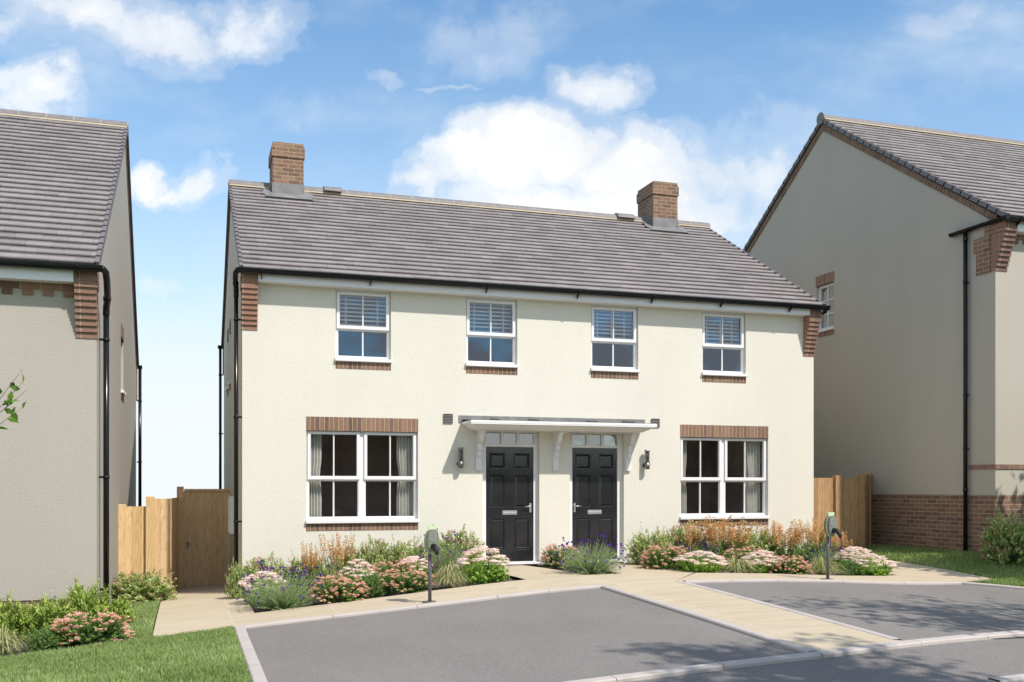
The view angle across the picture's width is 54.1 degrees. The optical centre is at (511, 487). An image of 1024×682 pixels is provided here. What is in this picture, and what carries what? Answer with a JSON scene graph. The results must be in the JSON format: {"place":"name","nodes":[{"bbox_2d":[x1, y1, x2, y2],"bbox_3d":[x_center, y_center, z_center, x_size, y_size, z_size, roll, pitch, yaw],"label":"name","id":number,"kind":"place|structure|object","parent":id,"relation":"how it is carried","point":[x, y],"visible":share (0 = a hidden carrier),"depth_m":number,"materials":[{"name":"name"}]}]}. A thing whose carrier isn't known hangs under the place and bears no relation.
{"place":"outdoors","nodes":[
{"label":"outdoors","id":0,"kind":"place"},
{"bbox_2d":[0,594,253,681],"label":"grass","id":1,"kind":"structure","parent":0,"point":[142,655],"depth_m":9.76,"materials":[{"name":"green plant"}]},
{"bbox_2d":[322,565,339,594],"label":"sedge tuft","id":2,"kind":"object","parent":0,"point":[331,571],"visible":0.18,"depth_m":14.26,"materials":[{"name":"green plant"}]},
{"bbox_2d":[19,570,861,653],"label":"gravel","id":3,"kind":"structure","parent":0,"point":[257,609],"depth_m":14.04,"materials":[{"name":"gravel"}]},
{"bbox_2d":[0,0,1023,505],"label":"sky","id":4,"kind":"structure","parent":0,"point":[574,105],"materials":[{"name":"blue"}]},
{"bbox_2d":[246,588,798,681],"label":"parking bay","id":5,"kind":"object","parent":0,"point":[563,636],"visible":0.95,"depth_m":9.76,"materials":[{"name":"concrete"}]},
{"bbox_2d":[74,549,1011,680],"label":"lawn","id":6,"kind":"structure","parent":0,"point":[886,556],"depth_m":16.65,"materials":[{"name":"plant"}]},
{"bbox_2d":[0,369,25,428],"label":"tree","id":7,"kind":"object","parent":6,"relation":"on","point":[13,417],"visible":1,"depth_m":7.00,"materials":[{"name":"green plant"}]},
{"bbox_2d":[111,567,182,603],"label":"leafy shrub","id":8,"kind":"object","parent":6,"relation":"on","point":[151,588],"visible":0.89,"depth_m":15.35,"materials":[{"name":"green plant"}]},
{"bbox_2d":[814,473,871,548],"bbox_3d":[6.609,0.608,19.507,2.084,1.800,0.543,0,0,-42],"label":"fence","id":9,"kind":"object","parent":6,"relation":"on","point":[847,502],"visible":0.69,"depth_m":19.24,"materials":[{"name":"brown wood"}]},
{"bbox_2d":[978,507,1023,563],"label":"flowering shrub","id":10,"kind":"object","parent":6,"relation":"on","point":[1001,538],"visible":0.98,"depth_m":16.43,"materials":[{"name":"green plant"}]},
{"bbox_2d":[151,562,991,665],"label":"ground","id":11,"kind":"structure","parent":0,"point":[513,577],"depth_m":15.58,"materials":[{"name":"soil"}]},
{"bbox_2d":[0,628,128,655],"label":"planting bed","id":12,"kind":"object","parent":11,"relation":"on","point":[25,651],"visible":0.01,"depth_m":11.23,"materials":[{"name":"soil"}]},
{"bbox_2d":[0,625,32,655],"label":"sedge tuft","id":13,"kind":"object","parent":12,"relation":"on","point":[7,644],"visible":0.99,"depth_m":10.75,"materials":[{"name":"green plant"}]},
{"bbox_2d":[0,590,42,639],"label":"leafy shrub","id":14,"kind":"object","parent":12,"relation":"on","point":[17,620],"visible":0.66,"depth_m":11.67,"materials":[{"name":"green plant"}]},
{"bbox_2d":[15,590,73,638],"bbox_3d":[-5.524,1.532,11.956,0.743,0.616,0.757,0,0,5],"label":"leafy shrub","id":15,"kind":"object","parent":12,"relation":"on","point":[44,611],"visible":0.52,"depth_m":11.84,"materials":[{"name":"green plant"}]},
{"bbox_2d":[22,626,66,650],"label":"green shrub","id":16,"kind":"object","parent":12,"relation":"on","point":[48,642],"visible":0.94,"depth_m":11.05,"materials":[{"name":"green plant"}]},
{"bbox_2d":[63,573,113,632],"bbox_3d":[-5.229,1.441,12.334,0.643,0.848,0.706,0,0,-31],"label":"leafy shrub","id":17,"kind":"object","parent":12,"relation":"on","point":[91,604],"visible":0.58,"depth_m":12.24,"materials":[{"name":"green plant"}]},
{"bbox_2d":[42,608,135,645],"bbox_3d":[-4.808,1.589,11.419,1.002,0.392,0.946,0,0,-22],"label":"spirea shrub","id":18,"kind":"object","parent":12,"relation":"on","point":[99,630],"visible":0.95,"depth_m":11.25,"materials":[{"name":"pink plant"}]},
{"bbox_2d":[100,594,136,623],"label":"leafy shrub","id":19,"kind":"object","parent":12,"relation":"on","point":[119,609],"visible":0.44,"depth_m":12.54,"materials":[{"name":"green plant"}]},
{"bbox_2d":[0,109,141,627],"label":"neighbour house","id":20,"kind":"structure","parent":11,"relation":"on","point":[68,329],"depth_m":12.77,"materials":[{"name":"paint"}]},
{"bbox_2d":[118,496,177,593],"bbox_3d":[-6.122,1.151,17.828,0.771,2.015,2.085,0,0,11],"label":"fence","id":21,"kind":"object","parent":11,"relation":"on","point":[148,536],"visible":0.69,"depth_m":17.05,"materials":[{"name":"brown wood"}]},
{"bbox_2d":[177,487,230,587],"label":"garden gate","id":22,"kind":"structure","parent":21,"relation":"attached to","point":[203,546],"depth_m":19.09,"materials":[{"name":"brown wood"}]},
{"bbox_2d":[234,625,267,681],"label":"kerb","id":23,"kind":"structure","parent":11,"relation":"on","point":[251,661],"depth_m":9.61,"materials":[{"name":"grey concrete"}]},
{"bbox_2d":[244,584,602,628],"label":"kerb","id":24,"kind":"structure","parent":11,"relation":"on","point":[419,606],"depth_m":12.35,"materials":[{"name":"grey concrete"}]},
{"bbox_2d":[218,141,830,588],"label":"semi detached house","id":25,"kind":"structure","parent":11,"relation":"on","point":[552,405],"depth_m":17.63,"materials":[{"name":"paint"}]},
{"bbox_2d":[228,496,239,533],"bbox_3d":[-4.543,0.438,16.403,0.179,0.600,0.450,0,0,-18],"label":"meter box","id":26,"kind":"object","parent":25,"relation":"attached to","point":[230,514],"visible":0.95,"depth_m":16.18,"materials":[{"name":"white plastic"}]},
{"bbox_2d":[309,434,321,516],"bbox_3d":[-3.218,-0.182,16.301,0.250,1.620,0.064,0,0,-18],"label":"curtain","id":27,"kind":"object","parent":25,"relation":"hanging from","point":[315,503],"visible":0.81,"depth_m":16.31,"materials":[{"name":"beige fabric"}]},
{"bbox_2d":[306,431,418,523],"bbox_3d":[-2.435,-0.174,16.360,1.840,1.495,0.180,0,0,-18],"label":"window","id":28,"kind":"structure","parent":25,"relation":"in","point":[361,477],"depth_m":16.38,"materials":[{"name":"white plastic"}]},
{"bbox_2d":[340,295,385,326],"bbox_3d":[-2.480,-2.920,16.524,0.840,0.505,0.050,0,0,-18],"label":"blind","id":29,"kind":"object","parent":25,"relation":"attached to","point":[346,308],"visible":0.83,"depth_m":16.51,"materials":[{"name":"grey plastic"}]},
{"bbox_2d":[335,291,391,362],"bbox_3d":[-2.429,-2.618,16.362,0.922,1.147,0.180,0,0,-18],"label":"window","id":30,"kind":"structure","parent":25,"relation":"in","point":[339,327],"depth_m":16.37,"materials":[{"name":"white plastic"}]},
{"bbox_2d":[397,436,412,515],"bbox_3d":[-1.781,-0.182,16.766,0.290,1.620,0.064,0,0,-18],"label":"curtain","id":31,"kind":"object","parent":25,"relation":"hanging from","point":[405,468],"visible":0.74,"depth_m":16.77,"materials":[{"name":"beige fabric"}]},
{"bbox_2d":[443,414,452,422],"bbox_3d":[-1.067,-1.160,16.755,0.160,0.156,0.022,0,0,-18],"label":"air vent","id":32,"kind":"object","parent":25,"relation":"attached to","point":[447,418],"visible":1,"depth_m":16.75,"materials":[{"name":"plastic"}]},
{"bbox_2d":[457,448,463,467],"bbox_3d":[-0.861,-0.502,16.753,0.094,0.340,0.152,0,0,-18],"label":"wall lamp","id":33,"kind":"object","parent":25,"relation":"attached to","point":[460,463],"visible":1,"depth_m":16.69,"materials":[{"name":"metal"}]},
{"bbox_2d":[470,303,511,333],"bbox_3d":[-0.403,-2.920,17.196,0.840,0.505,0.050,0,0,-18],"label":"blind","id":34,"kind":"object","parent":25,"relation":"attached to","point":[474,318],"visible":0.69,"depth_m":17.18,"materials":[{"name":"grey plastic"}]},
{"bbox_2d":[465,299,518,367],"bbox_3d":[-0.353,-2.618,17.034,0.925,1.147,0.180,0,0,-18],"label":"window","id":35,"kind":"structure","parent":25,"relation":"in","point":[490,335],"depth_m":17.05,"materials":[{"name":"white plastic"}]},
{"bbox_2d":[486,447,532,561],"bbox_3d":[-0.039,0.281,17.202,0.858,1.970,0.109,0,0,-18],"label":"door","id":36,"kind":"structure","parent":25,"relation":"in","point":[509,470],"depth_m":17.22,"materials":[{"name":"paint"}]},
{"bbox_2d":[572,448,616,559],"bbox_3d":[1.458,0.281,17.687,0.858,1.970,0.109,0,0,-18],"label":"door","id":37,"kind":"structure","parent":25,"relation":"in","point":[594,470],"depth_m":17.69,"materials":[{"name":"paint"}]},
{"bbox_2d":[594,310,631,339],"bbox_3d":[1.752,-2.920,17.894,0.840,0.505,0.050,0,0,-18],"label":"blind","id":38,"kind":"object","parent":25,"relation":"attached to","point":[623,323],"visible":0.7,"depth_m":17.90,"materials":[{"name":"grey plastic"}]},
{"bbox_2d":[590,306,639,372],"bbox_3d":[1.802,-2.618,17.731,0.925,1.147,0.180,0,0,-18],"label":"window","id":39,"kind":"structure","parent":25,"relation":"in","point":[612,341],"depth_m":17.76,"materials":[{"name":"white plastic"}]},
{"bbox_2d":[643,450,649,468],"bbox_3d":[2.388,-0.502,17.804,0.094,0.340,0.152,0,0,-18],"label":"wall lamp","id":40,"kind":"object","parent":25,"relation":"attached to","point":[646,464],"visible":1,"depth_m":17.74,"materials":[{"name":"metal"}]},
{"bbox_2d":[651,419,659,426],"bbox_3d":[2.563,-1.160,17.929,0.160,0.156,0.022,0,0,-18],"label":"air vent","id":41,"kind":"object","parent":25,"relation":"attached to","point":[657,421],"visible":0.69,"depth_m":17.93,"materials":[{"name":"plastic"}]},
{"bbox_2d":[681,440,686,513],"bbox_3d":[3.097,-0.182,18.345,0.230,1.620,0.064,0,0,-18],"label":"curtain","id":42,"kind":"object","parent":25,"relation":"hanging from","point":[683,499],"visible":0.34,"depth_m":18.36,"materials":[{"name":"beige fabric"}]},
{"bbox_2d":[705,316,738,344],"bbox_3d":[3.823,-2.920,18.564,0.840,0.505,0.050,0,0,-18],"label":"blind","id":43,"kind":"object","parent":25,"relation":"attached to","point":[731,329],"visible":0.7,"depth_m":18.55,"materials":[{"name":"grey plastic"}]},
{"bbox_2d":[680,437,769,519],"bbox_3d":[3.886,-0.174,18.406,1.834,1.495,0.180,0,0,-18],"label":"window","id":44,"kind":"structure","parent":25,"relation":"in","point":[722,477],"depth_m":18.42,"materials":[{"name":"white plastic"}]},
{"bbox_2d":[702,313,747,376],"bbox_3d":[3.873,-2.618,18.402,0.921,1.147,0.180,0,0,-18],"label":"window","id":45,"kind":"structure","parent":25,"relation":"in","point":[721,346],"depth_m":18.42,"materials":[{"name":"white plastic"}]},
{"bbox_2d":[745,441,759,512],"bbox_3d":[4.513,-0.182,18.803,0.340,1.620,0.064,0,0,-18],"label":"curtain","id":46,"kind":"object","parent":25,"relation":"hanging from","point":[752,470],"visible":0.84,"depth_m":18.80,"materials":[{"name":"beige fabric"}]},
{"bbox_2d":[250,564,863,612],"bbox_3d":[0.971,1.491,15.817,9.950,0.394,3.040,0,0,-18],"label":"planting bed","id":47,"kind":"object","parent":11,"relation":"on","point":[556,568],"visible":0.03,"depth_m":14.43,"materials":[{"name":"soil"}]},
{"bbox_2d":[224,556,246,598],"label":"shrub","id":48,"kind":"object","parent":47,"relation":"on","point":[232,587],"visible":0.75,"depth_m":14.73,"materials":[{"name":"green plant"}]},
{"bbox_2d":[236,570,289,605],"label":"sedum plant","id":49,"kind":"object","parent":47,"relation":"on","point":[243,582],"visible":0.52,"depth_m":13.88,"materials":[{"name":"pink plant"}]},
{"bbox_2d":[238,551,289,588],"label":"flowering shrub","id":50,"kind":"object","parent":47,"relation":"on","point":[247,568],"visible":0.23,"depth_m":15.11,"materials":[{"name":"green plant"}]},
{"bbox_2d":[236,559,322,609],"bbox_3d":[-3.039,1.275,13.305,1.169,0.666,1.137,0,0,13],"label":"lavender bush","id":51,"kind":"object","parent":47,"relation":"on","point":[275,598],"visible":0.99,"depth_m":13.16,"materials":[{"name":"green plant"}]},
{"bbox_2d":[278,550,329,592],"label":"flowering shrub","id":52,"kind":"object","parent":47,"relation":"on","point":[296,563],"visible":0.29,"depth_m":15.12,"materials":[{"name":"green plant"}]},
{"bbox_2d":[295,542,326,591],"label":"agastache plant","id":53,"kind":"object","parent":47,"relation":"on","point":[312,569],"visible":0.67,"depth_m":14.98,"materials":[{"name":"orange plant"}]},
{"bbox_2d":[316,533,361,578],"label":"agastache plant","id":54,"kind":"object","parent":47,"relation":"on","point":[338,552],"visible":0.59,"depth_m":15.29,"materials":[{"name":"orange plant"}]},
{"bbox_2d":[305,571,372,603],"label":"spirea shrub","id":55,"kind":"object","parent":47,"relation":"on","point":[340,590],"visible":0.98,"depth_m":13.31,"materials":[{"name":"pink plant"}]},
{"bbox_2d":[336,542,371,578],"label":"flowering shrub","id":56,"kind":"object","parent":47,"relation":"on","point":[356,554],"visible":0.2,"depth_m":15.46,"materials":[{"name":"green plant"}]},
{"bbox_2d":[338,558,378,587],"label":"sedum plant","id":57,"kind":"object","parent":47,"relation":"on","point":[358,574],"visible":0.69,"depth_m":14.71,"materials":[{"name":"pink plant"}]},
{"bbox_2d":[360,571,386,597],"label":"green shrub","id":58,"kind":"object","parent":47,"relation":"on","point":[377,588],"visible":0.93,"depth_m":13.66,"materials":[{"name":"green plant"}]},
{"bbox_2d":[353,533,397,572],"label":"flowering shrub","id":59,"kind":"object","parent":47,"relation":"on","point":[376,555],"visible":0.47,"depth_m":15.48,"materials":[{"name":"green plant"}]},
{"bbox_2d":[372,558,412,584],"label":"spirea shrub","id":60,"kind":"object","parent":47,"relation":"on","point":[384,567],"visible":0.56,"depth_m":14.84,"materials":[{"name":"pink plant"}]},
{"bbox_2d":[376,569,436,593],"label":"spirea shrub","id":61,"kind":"object","parent":47,"relation":"on","point":[396,582],"visible":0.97,"depth_m":13.75,"materials":[{"name":"pink plant"}]},
{"bbox_2d":[382,530,433,572],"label":"flowering shrub","id":62,"kind":"object","parent":47,"relation":"on","point":[402,552],"visible":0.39,"depth_m":15.58,"materials":[{"name":"green plant"}]},
{"bbox_2d":[397,555,433,576],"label":"sedum plant","id":63,"kind":"object","parent":47,"relation":"on","point":[414,560],"visible":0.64,"depth_m":14.98,"materials":[{"name":"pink plant"}]},
{"bbox_2d":[418,528,470,578],"bbox_3d":[-1.040,0.981,15.389,0.779,0.835,0.852,0,0,-17],"label":"lavender bush","id":64,"kind":"object","parent":47,"relation":"on","point":[442,561],"visible":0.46,"depth_m":15.26,"materials":[{"name":"green plant"}]},
{"bbox_2d":[432,561,473,587],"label":"sedge tuft","id":65,"kind":"object","parent":47,"relation":"on","point":[450,578],"visible":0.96,"depth_m":13.87,"materials":[{"name":"green plant"}]},
{"bbox_2d":[427,524,485,574],"bbox_3d":[-0.849,1.001,16.053,1.029,0.879,0.976,0,0,-43],"label":"flowering shrub","id":66,"kind":"object","parent":47,"relation":"on","point":[463,544],"visible":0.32,"depth_m":15.80,"materials":[{"name":"green plant"}]},
{"bbox_2d":[453,545,509,583],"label":"sedum plant","id":67,"kind":"object","parent":47,"relation":"on","point":[492,571],"visible":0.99,"depth_m":14.24,"materials":[{"name":"green plant"}]},
{"bbox_2d":[537,543,581,567],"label":"spirea shrub","id":68,"kind":"object","parent":47,"relation":"on","point":[548,558],"visible":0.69,"depth_m":16.47,"materials":[{"name":"pink plant"}]},
{"bbox_2d":[551,530,626,574],"bbox_3d":[1.158,0.956,14.834,1.100,0.672,1.132,0,0,-24],"label":"lavender bush","id":69,"kind":"object","parent":47,"relation":"on","point":[585,566],"visible":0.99,"depth_m":14.72,"materials":[{"name":"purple plant"}]},
{"bbox_2d":[622,522,672,564],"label":"flowering shrub","id":70,"kind":"object","parent":47,"relation":"on","point":[638,552],"visible":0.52,"depth_m":16.91,"materials":[{"name":"green plant"}]},
{"bbox_2d":[636,542,693,569],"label":"spirea shrub","id":71,"kind":"object","parent":47,"relation":"on","point":[657,559],"visible":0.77,"depth_m":15.70,"materials":[{"name":"pink plant"}]},
{"bbox_2d":[660,519,708,566],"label":"flowering shrub","id":72,"kind":"object","parent":47,"relation":"on","point":[674,533],"visible":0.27,"depth_m":17.14,"materials":[{"name":"green plant"}]},
{"bbox_2d":[674,525,704,562],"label":"agastache plant","id":73,"kind":"object","parent":47,"relation":"on","point":[697,539],"visible":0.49,"depth_m":17.01,"materials":[{"name":"orange plant"}]},
{"bbox_2d":[670,539,718,566],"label":"lavender bush","id":74,"kind":"object","parent":47,"relation":"on","point":[700,557],"visible":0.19,"depth_m":16.59,"materials":[{"name":"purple plant"}]},
{"bbox_2d":[672,550,728,572],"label":"sedum plant","id":75,"kind":"object","parent":47,"relation":"on","point":[693,565],"visible":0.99,"depth_m":15.15,"materials":[{"name":"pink plant"}]},
{"bbox_2d":[684,514,757,565],"bbox_3d":[3.632,0.905,17.386,1.395,0.914,1.345,0,0,-14],"label":"agastache plant","id":76,"kind":"object","parent":47,"relation":"on","point":[713,535],"visible":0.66,"depth_m":17.08,"materials":[{"name":"orange plant"}]},
{"bbox_2d":[720,555,760,572],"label":"sedge tuft","id":77,"kind":"object","parent":47,"relation":"on","point":[737,566],"visible":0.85,"depth_m":15.31,"materials":[{"name":"green plant"}]},
{"bbox_2d":[720,545,770,568],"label":"spirea shrub","id":78,"kind":"object","parent":47,"relation":"on","point":[735,553],"visible":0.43,"depth_m":16.60,"materials":[{"name":"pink plant"}]},
{"bbox_2d":[732,524,781,558],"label":"flowering shrub","id":79,"kind":"object","parent":47,"relation":"on","point":[761,542],"visible":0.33,"depth_m":17.52,"materials":[{"name":"green plant"}]},
{"bbox_2d":[741,550,783,573],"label":"sedum plant","id":80,"kind":"object","parent":47,"relation":"on","point":[762,566],"visible":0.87,"depth_m":15.61,"materials":[{"name":"pink plant"}]},
{"bbox_2d":[758,520,814,561],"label":"agastache plant","id":81,"kind":"object","parent":47,"relation":"on","point":[795,537],"visible":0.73,"depth_m":17.52,"materials":[{"name":"orange plant"}]},
{"bbox_2d":[765,553,812,574],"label":"spirea shrub","id":82,"kind":"object","parent":47,"relation":"on","point":[787,566],"visible":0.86,"depth_m":15.50,"materials":[{"name":"pink plant"}]},
{"bbox_2d":[790,518,840,561],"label":"agastache plant","id":83,"kind":"object","parent":47,"relation":"on","point":[812,536],"visible":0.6,"depth_m":17.77,"materials":[{"name":"orange plant"}]},
{"bbox_2d":[801,556,847,575],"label":"sedge tuft","id":84,"kind":"object","parent":47,"relation":"on","point":[819,564],"visible":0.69,"depth_m":15.79,"materials":[{"name":"green plant"}]},
{"bbox_2d":[808,545,850,567],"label":"lavender bush","id":85,"kind":"object","parent":47,"relation":"on","point":[824,557],"visible":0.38,"depth_m":17.14,"materials":[{"name":"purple plant"}]},
{"bbox_2d":[829,531,852,556],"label":"agastache plant","id":86,"kind":"object","parent":47,"relation":"on","point":[834,538],"visible":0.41,"depth_m":17.60,"materials":[{"name":"orange plant"}]},
{"bbox_2d":[834,557,862,575],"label":"green shrub","id":87,"kind":"object","parent":47,"relation":"on","point":[852,568],"visible":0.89,"depth_m":16.01,"materials":[{"name":"green plant"}]},
{"bbox_2d":[833,546,874,567],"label":"sedum plant","id":88,"kind":"object","parent":47,"relation":"on","point":[854,554],"visible":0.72,"depth_m":16.89,"materials":[{"name":"pink plant"}]},
{"bbox_2d":[852,553,896,575],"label":"sedum plant","id":89,"kind":"object","parent":47,"relation":"on","point":[880,568],"visible":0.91,"depth_m":16.02,"materials":[{"name":"pink plant"}]},
{"bbox_2d":[601,585,815,652],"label":"kerb","id":90,"kind":"structure","parent":11,"relation":"on","point":[765,637],"depth_m":10.33,"materials":[{"name":"grey concrete"}]},
{"bbox_2d":[565,630,1023,681],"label":"kerb","id":91,"kind":"structure","parent":11,"relation":"on","point":[669,672],"depth_m":8.59,"materials":[{"name":"grey concrete"}]},
{"bbox_2d":[743,112,1023,553],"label":"neighbour house","id":92,"kind":"structure","parent":11,"relation":"on","point":[898,249],"depth_m":19.40,"materials":[{"name":"paint"}]},
{"bbox_2d":[818,283,833,332],"bbox_3d":[6.835,-3.912,21.804,0.165,1.020,0.660,0,0,-18],"label":"window","id":93,"kind":"structure","parent":92,"relation":"in","point":[821,329],"depth_m":21.82,"materials":[{"name":"white plastic"}]},
{"bbox_2d":[961,582,1023,589],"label":"kerb","id":94,"kind":"structure","parent":11,"relation":"on","point":[993,585],"depth_m":14.64,"materials":[{"name":"grey concrete"}]},
{"bbox_2d":[153,556,993,651],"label":"path","id":95,"kind":"structure","parent":0,"point":[204,607],"depth_m":12.95,"materials":[{"name":"beige concrete"}]},
{"bbox_2d":[422,525,438,601],"bbox_3d":[-0.993,0.948,12.507,0.196,0.958,0.330,0,0,-18],"label":"ev charger","id":96,"kind":"object","parent":95,"relation":"on","point":[431,541],"visible":1,"depth_m":12.52,"materials":[{"name":"grey plastic"}]},
{"bbox_2d":[675,581,901,640],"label":"kerb","id":97,"kind":"structure","parent":95,"relation":"on","point":[808,615],"depth_m":10.83,"materials":[{"name":"grey concrete"}]},
{"bbox_2d":[683,579,961,584],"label":"kerb","id":98,"kind":"structure","parent":95,"relation":"on","point":[820,580],"depth_m":14.17,"materials":[{"name":"grey concrete"}]},
{"bbox_2d":[820,512,841,578],"bbox_3d":[4.573,0.827,14.309,0.196,0.958,0.330,0,0,-18],"label":"ev charger","id":99,"kind":"object","parent":95,"relation":"on","point":[831,529],"visible":1,"depth_m":14.31,"materials":[{"name":"grey plastic"}]},
{"bbox_2d":[631,638,1023,681],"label":"road","id":100,"kind":"structure","parent":0,"point":[976,661],"depth_m":8.31,"materials":[{"name":"grey asphalt"}]},
{"bbox_2d":[987,674,1023,681],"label":"kerb","id":101,"kind":"structure","parent":100,"relation":"on","point":[1015,678],"depth_m":7.81,"materials":[{"name":"grey concrete"}]},
{"bbox_2d":[693,582,1023,642],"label":"parking bay","id":102,"kind":"object","parent":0,"point":[906,612],"visible":0.94,"depth_m":11.91,"materials":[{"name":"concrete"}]},
{"bbox_2d":[847,543,1023,586],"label":"grass","id":103,"kind":"structure","parent":0,"point":[1002,574],"depth_m":16.84,"materials":[{"name":"green plant"}]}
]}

